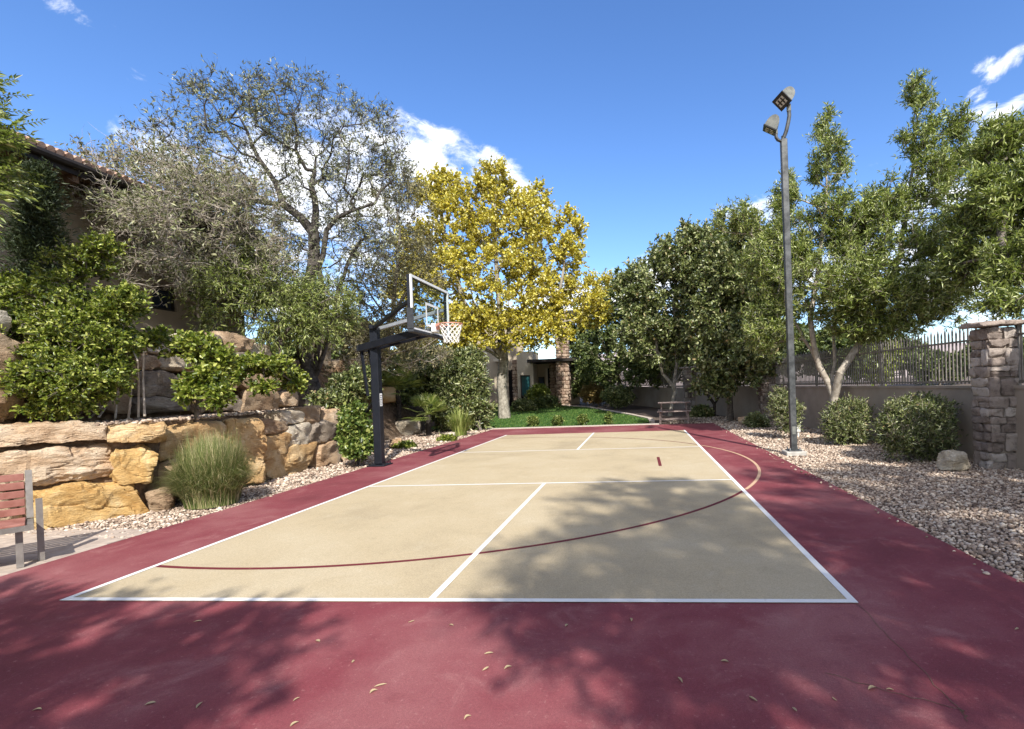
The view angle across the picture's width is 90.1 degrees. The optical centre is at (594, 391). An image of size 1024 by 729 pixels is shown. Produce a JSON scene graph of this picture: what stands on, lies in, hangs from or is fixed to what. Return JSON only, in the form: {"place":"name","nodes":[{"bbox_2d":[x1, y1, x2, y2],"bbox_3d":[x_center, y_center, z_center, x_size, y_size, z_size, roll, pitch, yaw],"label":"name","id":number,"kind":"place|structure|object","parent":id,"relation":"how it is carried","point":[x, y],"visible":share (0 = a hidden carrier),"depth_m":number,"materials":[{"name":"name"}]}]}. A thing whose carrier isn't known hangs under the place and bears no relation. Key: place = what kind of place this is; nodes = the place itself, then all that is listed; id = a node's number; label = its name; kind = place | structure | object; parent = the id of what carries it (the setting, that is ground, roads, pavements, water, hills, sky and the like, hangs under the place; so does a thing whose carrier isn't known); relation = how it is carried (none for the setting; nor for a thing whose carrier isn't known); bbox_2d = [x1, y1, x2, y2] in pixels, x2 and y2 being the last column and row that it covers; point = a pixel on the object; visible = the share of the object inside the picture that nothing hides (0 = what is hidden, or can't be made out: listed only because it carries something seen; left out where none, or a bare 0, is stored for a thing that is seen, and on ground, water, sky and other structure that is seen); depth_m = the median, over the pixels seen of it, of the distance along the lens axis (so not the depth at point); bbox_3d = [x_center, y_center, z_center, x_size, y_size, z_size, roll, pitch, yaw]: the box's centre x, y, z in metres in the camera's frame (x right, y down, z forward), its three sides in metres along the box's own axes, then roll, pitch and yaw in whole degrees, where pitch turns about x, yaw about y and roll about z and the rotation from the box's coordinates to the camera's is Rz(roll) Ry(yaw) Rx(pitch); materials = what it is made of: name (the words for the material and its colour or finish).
{"place":"outdoors","nodes":[
{"label":"outdoors","id":0,"kind":"place"},
{"bbox_2d":[0,414,312,524],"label":"terrace","id":1,"kind":"structure","parent":0,"point":[141,488],"depth_m":7.07,"materials":[{"name":"beige stone"}]},
{"bbox_2d":[0,71,48,240],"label":"tree","id":2,"kind":"object","parent":1,"relation":"on","point":[12,144],"visible":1,"depth_m":6.49,"materials":[{"name":"green plant"}]},
{"bbox_2d":[0,226,156,422],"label":"shrub","id":3,"kind":"object","parent":1,"relation":"on","point":[80,326],"visible":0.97,"depth_m":6.97,"materials":[{"name":"green plant"}]},
{"bbox_2d":[109,444,158,484],"bbox_3d":[-6.688,1.052,7.293,0.713,0.571,0.524,-2,1,40],"label":"boulder","id":4,"kind":"object","parent":1,"relation":"on","point":[137,463],"visible":0.84,"depth_m":7.10,"materials":[{"name":"stone"}]},
{"bbox_2d":[106,421,167,442],"bbox_3d":[-6.707,0.619,7.332,0.716,0.338,0.725,-2,1,43],"label":"boulder","id":5,"kind":"object","parent":4,"relation":"on","point":[156,432],"visible":0.81,"depth_m":7.14,"materials":[{"name":"stone"}]},
{"bbox_2d":[0,407,324,430],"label":"gravel","id":6,"kind":"structure","parent":1,"relation":"on","point":[157,419],"depth_m":8.16,"materials":[{"name":"beige gravel"}]},
{"bbox_2d":[0,383,24,421],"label":"boulder","id":7,"kind":"object","parent":6,"relation":"on","point":[7,404],"visible":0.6,"depth_m":6.70,"materials":[{"name":"brown stone"}]},
{"bbox_2d":[0,333,25,382],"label":"boulder","id":8,"kind":"object","parent":7,"relation":"on","point":[5,351],"visible":0.41,"depth_m":6.60,"materials":[{"name":"brown stone"}]},
{"bbox_2d":[89,351,145,418],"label":"dead stems","id":9,"kind":"object","parent":6,"relation":"on","point":[138,404],"visible":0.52,"depth_m":7.51,"materials":[{"name":"plant"}]},
{"bbox_2d":[136,324,240,421],"bbox_3d":[-6.531,-0.273,8.148,1.654,1.646,0.843,-2,0,5],"label":"shrub","id":10,"kind":"object","parent":6,"relation":"on","point":[210,359],"visible":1,"depth_m":7.99,"materials":[{"name":"green plant"}]},
{"bbox_2d":[234,389,279,411],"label":"boulder","id":11,"kind":"object","parent":6,"relation":"on","point":[259,402],"visible":0.51,"depth_m":10.94,"materials":[{"name":"brown stone"}]},
{"bbox_2d":[278,391,298,408],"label":"boulder","id":12,"kind":"object","parent":6,"relation":"on","point":[286,400],"visible":0.5,"depth_m":11.98,"materials":[{"name":"beige stone"}]},
{"bbox_2d":[158,458,181,499],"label":"boulder","id":13,"kind":"object","parent":1,"relation":"on","point":[164,463],"visible":0.07,"depth_m":7.66,"materials":[{"name":"brown stone"}]},
{"bbox_2d":[158,418,226,460],"bbox_3d":[-6.740,0.762,8.301,0.642,0.622,1.351,-2,0,5],"label":"boulder","id":14,"kind":"object","parent":13,"relation":"on","point":[175,432],"visible":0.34,"depth_m":8.00,"materials":[{"name":"stone"}]},
{"bbox_2d":[118,52,422,405],"bbox_3d":[-7.711,-3.913,12.856,6.512,9.098,3.627,-2,1,-25],"label":"tree","id":15,"kind":"object","parent":1,"relation":"on","point":[309,365],"visible":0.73,"depth_m":12.72,"materials":[{"name":"green plant"}]},
{"bbox_2d":[256,417,287,434],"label":"boulder","id":16,"kind":"object","parent":1,"relation":"on","point":[272,426],"visible":0.37,"depth_m":9.78,"materials":[{"name":"brown stone"}]},
{"bbox_2d":[264,432,291,459],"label":"boulder","id":17,"kind":"object","parent":1,"relation":"on","point":[281,441],"visible":0.31,"depth_m":9.88,"materials":[{"name":"stone"}]},
{"bbox_2d":[283,422,311,445],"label":"boulder","id":18,"kind":"object","parent":17,"relation":"on","point":[299,432],"visible":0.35,"depth_m":10.52,"materials":[{"name":"stone"}]},
{"bbox_2d":[254,410,304,424],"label":"boulder","id":19,"kind":"object","parent":18,"relation":"on","point":[290,417],"visible":0.58,"depth_m":10.23,"materials":[{"name":"stone"}]},
{"bbox_2d":[223,349,311,396],"bbox_3d":[-6.366,-0.350,9.880,1.082,0.932,1.587,-2,0,5],"label":"shrub","id":20,"kind":"object","parent":19,"relation":"on","point":[276,366],"visible":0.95,"depth_m":9.60,"materials":[{"name":"green plant"}]},
{"bbox_2d":[308,419,336,443],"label":"boulder","id":21,"kind":"object","parent":1,"relation":"on","point":[323,431],"visible":0.38,"depth_m":11.29,"materials":[{"name":"grey stone"}]},
{"bbox_2d":[284,405,320,424],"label":"boulder","id":22,"kind":"object","parent":21,"relation":"on","point":[312,415],"visible":0.56,"depth_m":10.96,"materials":[{"name":"brown stone"}]},
{"bbox_2d":[303,361,383,408],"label":"shrub","id":23,"kind":"object","parent":1,"relation":"on","point":[348,386],"visible":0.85,"depth_m":12.32,"materials":[{"name":"green plant"}]},
{"bbox_2d":[0,334,324,423],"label":"terrace","id":24,"kind":"structure","parent":0,"point":[21,417],"depth_m":8.13,"materials":[{"name":"brown soil"}]},
{"bbox_2d":[0,156,78,291],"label":"conifer","id":25,"kind":"object","parent":24,"relation":"on","point":[34,230],"visible":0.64,"depth_m":7.87,"materials":[{"name":"green plant"}]},
{"bbox_2d":[81,366,136,414],"bbox_3d":[-7.845,-0.077,7.997,0.588,0.915,0.774,-2,0,5],"label":"boulder","id":26,"kind":"object","parent":24,"relation":"on","point":[122,406],"visible":0.09,"depth_m":8.06,"materials":[{"name":"brown stone"}]},
{"bbox_2d":[130,396,189,415],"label":"boulder","id":27,"kind":"object","parent":24,"relation":"on","point":[158,404],"visible":0.59,"depth_m":8.72,"materials":[{"name":"grey stone"}]},
{"bbox_2d":[132,370,177,397],"bbox_3d":[-7.808,-0.122,8.834,0.588,0.531,0.948,-2,0,5],"label":"boulder","id":28,"kind":"object","parent":27,"relation":"on","point":[157,383],"visible":0.48,"depth_m":8.73,"materials":[{"name":"grey stone"}]},
{"bbox_2d":[129,353,161,369],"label":"boulder","id":29,"kind":"object","parent":28,"relation":"on","point":[151,362],"visible":0.4,"depth_m":8.56,"materials":[{"name":"brown stone"}]},
{"bbox_2d":[153,354,185,370],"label":"boulder","id":30,"kind":"object","parent":28,"relation":"on","point":[173,364],"visible":0.47,"depth_m":8.99,"materials":[{"name":"stone"}]},
{"bbox_2d":[0,128,331,370],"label":"house","id":31,"kind":"structure","parent":24,"relation":"on","point":[171,313],"depth_m":9.67,"materials":[{"name":"paint"}]},
{"bbox_2d":[152,285,174,311],"bbox_3d":[-9.583,-2.037,11.135,0.080,0.520,0.600,-2,0,5],"label":"window","id":32,"kind":"structure","parent":31,"relation":"in","point":[157,304],"depth_m":11.19,"materials":[{"name":"grey glass"}]},
{"bbox_2d":[53,122,320,332],"bbox_3d":[-8.358,-3.075,10.400,3.586,4.842,4.667,-2,0,5],"label":"tree","id":33,"kind":"object","parent":24,"relation":"on","point":[134,210],"visible":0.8,"depth_m":10.05,"materials":[{"name":"green plant"}]},
{"bbox_2d":[205,331,254,351],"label":"boulder","id":34,"kind":"object","parent":24,"relation":"on","point":[242,343],"visible":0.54,"depth_m":10.44,"materials":[{"name":"brown stone"}]},
{"bbox_2d":[160,232,370,362],"bbox_3d":[-7.368,-1.999,11.766,3.997,3.188,2.848,-2,1,-24],"label":"weeping shrub","id":35,"kind":"object","parent":24,"relation":"on","point":[303,317],"visible":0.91,"depth_m":11.20,"materials":[{"name":"green plant"}]},
{"bbox_2d":[294,373,435,441],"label":"soil bank","id":36,"kind":"structure","parent":0,"point":[391,430],"depth_m":18.79,"materials":[{"name":"brown soil"}]},
{"bbox_2d":[254,325,347,359],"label":"shrub","id":37,"kind":"object","parent":36,"relation":"on","point":[292,353],"visible":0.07,"depth_m":21.18,"materials":[{"name":"plant"}]},
{"bbox_2d":[330,309,383,359],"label":"shrub","id":38,"kind":"object","parent":36,"relation":"on","point":[348,336],"visible":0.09,"depth_m":23.23,"materials":[{"name":"green plant"}]},
{"bbox_2d":[325,157,452,367],"bbox_3d":[-6.928,-4.139,17.053,4.231,8.056,4.137,-2,0,5],"label":"tree","id":39,"kind":"object","parent":36,"relation":"on","point":[412,245],"visible":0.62,"depth_m":16.93,"materials":[{"name":"green plant"}]},
{"bbox_2d":[320,298,464,391],"bbox_3d":[-6.748,-1.450,16.593,3.595,3.610,5.803,-2,0,5],"label":"shrub","id":40,"kind":"object","parent":36,"relation":"on","point":[352,348],"visible":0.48,"depth_m":16.98,"materials":[{"name":"green plant"}]},
{"bbox_2d":[382,362,426,420],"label":"fan palm","id":41,"kind":"object","parent":36,"relation":"on","point":[398,397],"visible":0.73,"depth_m":19.03,"materials":[{"name":"green plant"}]},
{"bbox_2d":[395,420,420,435],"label":"boulder","id":42,"kind":"object","parent":36,"relation":"on","point":[406,427],"visible":0.77,"depth_m":18.81,"materials":[{"name":"stone"}]},
{"bbox_2d":[381,343,437,406],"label":"shrub","id":43,"kind":"object","parent":36,"relation":"on","point":[404,401],"visible":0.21,"depth_m":20.42,"materials":[{"name":"green plant"}]},
{"bbox_2d":[401,392,449,435],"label":"fan palm","id":44,"kind":"object","parent":36,"relation":"on","point":[422,400],"visible":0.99,"depth_m":18.30,"materials":[{"name":"green plant"}]},
{"bbox_2d":[0,0,1023,369],"label":"sky","id":45,"kind":"structure","parent":0,"point":[642,116],"materials":[{"name":"blue"}]},
{"bbox_2d":[425,405,650,429],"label":"lawn","id":46,"kind":"structure","parent":0,"point":[575,420],"depth_m":23.84,"materials":[{"name":"plant"}]},
{"bbox_2d":[378,155,618,418],"bbox_3d":[-4.711,-5.302,25.305,11.587,13.671,6.620,-2,0,-18],"label":"tree","id":47,"kind":"object","parent":46,"relation":"on","point":[476,319],"visible":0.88,"depth_m":24.49,"materials":[{"name":"yellow plant"}]},
{"bbox_2d":[511,397,537,411],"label":"shrub","id":48,"kind":"object","parent":46,"relation":"on","point":[523,404],"visible":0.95,"depth_m":29.65,"materials":[{"name":"green plant"}]},
{"bbox_2d":[70,377,1023,582],"bbox_3d":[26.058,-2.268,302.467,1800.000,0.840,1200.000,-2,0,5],"label":"ground","id":49,"kind":"structure","parent":0,"point":[652,412],"depth_m":22.22,"materials":[{"name":"white gravel"}]},
{"bbox_2d":[0,491,22,520],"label":"boulder","id":50,"kind":"object","parent":49,"relation":"on","point":[11,517],"visible":0.1,"depth_m":6.22,"materials":[{"name":"brown stone"}]},
{"bbox_2d":[0,443,113,485],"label":"boulder","id":51,"kind":"object","parent":50,"relation":"on","point":[54,464],"visible":0.88,"depth_m":6.56,"materials":[{"name":"beige stone"}]},
{"bbox_2d":[0,420,106,446],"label":"boulder","id":52,"kind":"object","parent":51,"relation":"on","point":[23,433],"visible":0.94,"depth_m":6.50,"materials":[{"name":"beige stone"}]},
{"bbox_2d":[0,529,154,575],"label":"paved pad","id":53,"kind":"object","parent":49,"relation":"on","point":[59,546],"visible":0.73,"depth_m":5.71,"materials":[{"name":"beige concrete"}]},
{"bbox_2d":[0,470,44,567],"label":"bench","id":54,"kind":"object","parent":53,"relation":"on","point":[17,526],"visible":1,"depth_m":5.08,"materials":[{"name":"wood"}]},
{"bbox_2d":[33,481,149,529],"bbox_3d":[-7.024,1.583,7.012,0.838,0.739,1.183,-2,1,39],"label":"boulder","id":55,"kind":"object","parent":49,"relation":"on","point":[70,503],"visible":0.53,"depth_m":6.73,"materials":[{"name":"stone"}]},
{"bbox_2d":[144,486,175,511],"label":"boulder","id":56,"kind":"object","parent":49,"relation":"on","point":[165,500],"visible":0.86,"depth_m":7.30,"materials":[{"name":"brown stone"}]},
{"bbox_2d":[4,429,491,538],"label":"gravel","id":57,"kind":"structure","parent":49,"relation":"on","point":[280,484],"depth_m":8.70,"materials":[{"name":"beige gravel"}]},
{"bbox_2d":[147,426,265,509],"bbox_3d":[-5.755,1.053,7.577,1.609,1.285,1.587,-2,0,5],"label":"grass clump","id":58,"kind":"object","parent":57,"relation":"on","point":[214,475],"visible":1,"depth_m":7.29,"materials":[{"name":"green plant"}]},
{"bbox_2d":[222,417,267,483],"bbox_3d":[-6.361,1.077,9.154,0.689,1.217,0.637,-2,1,37],"label":"boulder","id":59,"kind":"object","parent":57,"relation":"on","point":[251,430],"visible":0.43,"depth_m":9.01,"materials":[{"name":"stone"}]},
{"bbox_2d":[264,441,316,479],"bbox_3d":[-6.540,1.486,10.431,0.939,0.894,1.756,-2,0,5],"label":"boulder","id":60,"kind":"object","parent":57,"relation":"on","point":[295,458],"visible":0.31,"depth_m":10.24,"materials":[{"name":"stone"}]},
{"bbox_2d":[309,440,340,466],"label":"boulder","id":61,"kind":"object","parent":57,"relation":"on","point":[326,453],"visible":0.52,"depth_m":11.34,"materials":[{"name":"beige stone"}]},
{"bbox_2d":[332,400,373,465],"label":"shrub","id":62,"kind":"object","parent":49,"relation":"on","point":[353,437],"visible":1,"depth_m":11.00,"materials":[{"name":"green plant"}]},
{"bbox_2d":[411,341,497,432],"bbox_3d":[-5.831,-0.082,20.938,3.008,3.953,4.394,-2,1,-42],"label":"shrub","id":63,"kind":"object","parent":49,"relation":"on","point":[461,378],"visible":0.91,"depth_m":19.94,"materials":[{"name":"green plant"}]},
{"bbox_2d":[446,406,476,435],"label":"grass clump","id":64,"kind":"object","parent":49,"relation":"on","point":[460,424],"visible":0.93,"depth_m":17.72,"materials":[{"name":"green plant"}]},
{"bbox_2d":[0,423,1023,728],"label":"court apron","id":65,"kind":"object","parent":49,"relation":"on","point":[946,617],"visible":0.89,"depth_m":3.03,"materials":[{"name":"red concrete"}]},
{"bbox_2d":[356,274,462,466],"bbox_3d":[-3.835,-0.273,10.754,1.473,3.745,2.953,-3,1,-44],"label":"basketball hoop","id":66,"kind":"object","parent":65,"relation":"on","point":[375,345],"visible":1,"depth_m":10.96,"materials":[{"name":"grey metal"}]},
{"bbox_2d":[60,430,857,602],"bbox_3d":[-0.612,1.483,10.411,6.100,0.001,13.410,-2,0,5],"label":"court surface","id":67,"kind":"object","parent":65,"relation":"on","point":[741,546],"visible":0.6,"depth_m":5.22,"materials":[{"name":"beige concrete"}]},
{"bbox_2d":[156,490,742,569],"bbox_3d":[-0.801,1.528,5.475,6.758,0.001,1.123,-2,1,-21],"label":"arc line","id":68,"kind":"object","parent":67,"relation":"on","point":[186,567],"visible":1,"depth_m":4.74,"materials":[{"name":"red paint"}]},
{"bbox_2d":[61,430,858,602],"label":"court lines","id":69,"kind":"object","parent":67,"relation":"on","point":[848,596],"visible":1,"depth_m":3.96,"materials":[{"name":"white paint"}]},
{"bbox_2d":[471,310,579,406],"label":"house","id":70,"kind":"structure","parent":49,"relation":"on","point":[526,370],"depth_m":34.77,"materials":[{"name":"paint"}]},
{"bbox_2d":[530,393,561,408],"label":"shrub","id":71,"kind":"object","parent":49,"relation":"on","point":[548,400],"visible":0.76,"depth_m":31.62,"materials":[{"name":"green plant"}]},
{"bbox_2d":[577,381,606,406],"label":"shrub","id":72,"kind":"object","parent":49,"relation":"on","point":[592,392],"visible":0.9,"depth_m":31.64,"materials":[{"name":"green plant"}]},
{"bbox_2d":[569,300,615,401],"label":"tree","id":73,"kind":"object","parent":49,"relation":"on","point":[577,384],"visible":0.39,"depth_m":34.76,"materials":[{"name":"green plant"}]},
{"bbox_2d":[599,383,636,409],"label":"shrub","id":74,"kind":"object","parent":49,"relation":"on","point":[620,396],"visible":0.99,"depth_m":28.64,"materials":[{"name":"green plant"}]},
{"bbox_2d":[572,266,672,406],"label":"tree","id":75,"kind":"object","parent":49,"relation":"on","point":[591,360],"visible":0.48,"depth_m":30.18,"materials":[{"name":"green plant"}]},
{"bbox_2d":[623,386,683,408],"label":"garden wall","id":76,"kind":"structure","parent":49,"relation":"on","point":[649,396],"depth_m":29.04,"materials":[{"name":"paint"}]},
{"bbox_2d":[607,232,702,415],"bbox_3d":[3.337,-3.025,22.896,5.524,8.813,4.349,-2,0,5],"label":"tree","id":77,"kind":"object","parent":49,"relation":"on","point":[642,285],"visible":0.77,"depth_m":22.53,"materials":[{"name":"green plant"}]},
{"bbox_2d":[657,401,690,423],"bbox_3d":[3.269,0.860,20.639,1.320,0.830,1.445,-2,0,9],"label":"park bench","id":78,"kind":"object","parent":49,"relation":"on","point":[686,417],"visible":0.99,"depth_m":20.27,"materials":[{"name":"brown wood"}]},
{"bbox_2d":[679,366,696,409],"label":"stone pillar","id":79,"kind":"structure","parent":49,"relation":"on","point":[687,395],"depth_m":25.50,"materials":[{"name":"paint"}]},
{"bbox_2d":[658,214,744,415],"bbox_3d":[4.937,-3.116,21.749,3.715,8.917,4.552,-2,1,-42],"label":"tree","id":80,"kind":"object","parent":49,"relation":"on","point":[688,235],"visible":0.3,"depth_m":21.32,"materials":[{"name":"green plant"}]},
{"bbox_2d":[689,403,714,417],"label":"shrub","id":81,"kind":"object","parent":49,"relation":"on","point":[701,410],"visible":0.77,"depth_m":22.21,"materials":[{"name":"green plant"}]},
{"bbox_2d":[653,293,782,378],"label":"tree","id":82,"kind":"object","parent":49,"relation":"on","point":[671,366],"visible":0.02,"depth_m":27.27,"materials":[{"name":"green plant"}]},
{"bbox_2d":[695,386,758,417],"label":"garden wall","id":83,"kind":"structure","parent":49,"relation":"on","point":[745,400],"depth_m":21.37,"materials":[{"name":"paint"}]},
{"bbox_2d":[679,212,794,420],"bbox_3d":[5.564,-2.786,19.356,4.491,8.467,3.832,-2,0,5],"label":"tree","id":84,"kind":"object","parent":49,"relation":"on","point":[730,367],"visible":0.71,"depth_m":18.93,"materials":[{"name":"green plant"}]},
{"bbox_2d":[741,410,771,427],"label":"shrub","id":85,"kind":"object","parent":49,"relation":"on","point":[758,419],"visible":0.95,"depth_m":16.81,"materials":[{"name":"green plant"}]},
{"bbox_2d":[757,360,779,421],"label":"stone pillar","id":86,"kind":"structure","parent":49,"relation":"on","point":[764,389],"depth_m":19.13,"materials":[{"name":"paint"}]},
{"bbox_2d":[764,384,805,436],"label":"shrub","id":87,"kind":"object","parent":49,"relation":"on","point":[779,409],"visible":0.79,"depth_m":13.23,"materials":[{"name":"green plant"}]},
{"bbox_2d":[794,329,872,380],"bbox_3d":[11.473,-1.164,23.885,3.747,4.237,3.299,-2,0,5],"label":"shrub","id":88,"kind":"object","parent":49,"relation":"on","point":[824,343],"visible":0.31,"depth_m":23.25,"materials":[{"name":"green plant"}]},
{"bbox_2d":[661,416,1023,581],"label":"gravel","id":89,"kind":"structure","parent":49,"relation":"on","point":[1009,492],"depth_m":7.02,"materials":[{"name":"beige gravel"}]},
{"bbox_2d":[763,86,806,455],"bbox_3d":[3.913,-2.430,10.470,0.661,7.540,0.500,-2,0,5],"label":"light pole","id":90,"kind":"object","parent":89,"relation":"on","point":[782,100],"visible":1,"depth_m":10.45,"materials":[{"name":"metal"}]},
{"bbox_2d":[936,449,970,471],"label":"boulder","id":91,"kind":"object","parent":89,"relation":"on","point":[952,460],"visible":1,"depth_m":8.10,"materials":[{"name":"stone"}]},
{"bbox_2d":[817,392,877,445],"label":"shrub","id":92,"kind":"object","parent":49,"relation":"on","point":[848,418],"visible":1,"depth_m":11.68,"materials":[{"name":"green plant"}]},
{"bbox_2d":[708,67,992,404],"bbox_3d":[6.617,-3.467,13.166,7.158,9.669,3.498,-2,1,25],"label":"tree","id":93,"kind":"object","parent":49,"relation":"on","point":[862,305],"visible":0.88,"depth_m":12.84,"materials":[{"name":"green plant"}]},
{"bbox_2d":[773,385,975,458],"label":"garden wall","id":94,"kind":"structure","parent":49,"relation":"on","point":[814,399],"depth_m":11.93,"materials":[{"name":"paint"}]},
{"bbox_2d":[775,328,975,385],"bbox_3d":[6.887,-0.697,13.914,0.045,1.105,10.647,-2,0,0],"label":"iron fence","id":95,"kind":"object","parent":94,"relation":"on","point":[782,377],"visible":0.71,"depth_m":11.69,"materials":[{"name":"brown metal"}]},
{"bbox_2d":[850,337,905,385],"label":"shrub","id":96,"kind":"object","parent":49,"relation":"on","point":[877,364],"visible":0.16,"depth_m":29.02,"materials":[{"name":"green plant"}]},
{"bbox_2d":[865,390,968,461],"bbox_3d":[6.018,0.714,9.324,1.854,1.476,1.300,-2,0,-12],"label":"shrub","id":97,"kind":"object","parent":49,"relation":"on","point":[908,426],"visible":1,"depth_m":9.03,"materials":[{"name":"green plant"}]},
{"bbox_2d":[897,348,963,384],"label":"shrub","id":98,"kind":"object","parent":49,"relation":"on","point":[930,366],"visible":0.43,"depth_m":41.17,"materials":[{"name":"green plant"}]},
{"bbox_2d":[926,103,1023,326],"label":"tree","id":99,"kind":"object","parent":49,"relation":"on","point":[991,205],"visible":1,"depth_m":9.93,"materials":[{"name":"green plant"}]},
{"bbox_2d":[959,319,1023,469],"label":"stone pillar","id":100,"kind":"structure","parent":49,"relation":"on","point":[994,363],"depth_m":8.16,"materials":[{"name":"stone"}]},
{"bbox_2d":[1013,385,1023,470],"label":"garden wall","id":101,"kind":"structure","parent":49,"relation":"on","point":[1019,396],"depth_m":8.05,"materials":[{"name":"paint"}]},
{"bbox_2d":[1015,318,1023,384],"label":"iron fence","id":102,"kind":"object","parent":101,"relation":"on","point":[1020,375],"visible":0.67,"depth_m":8.10,"materials":[{"name":"brown metal"}]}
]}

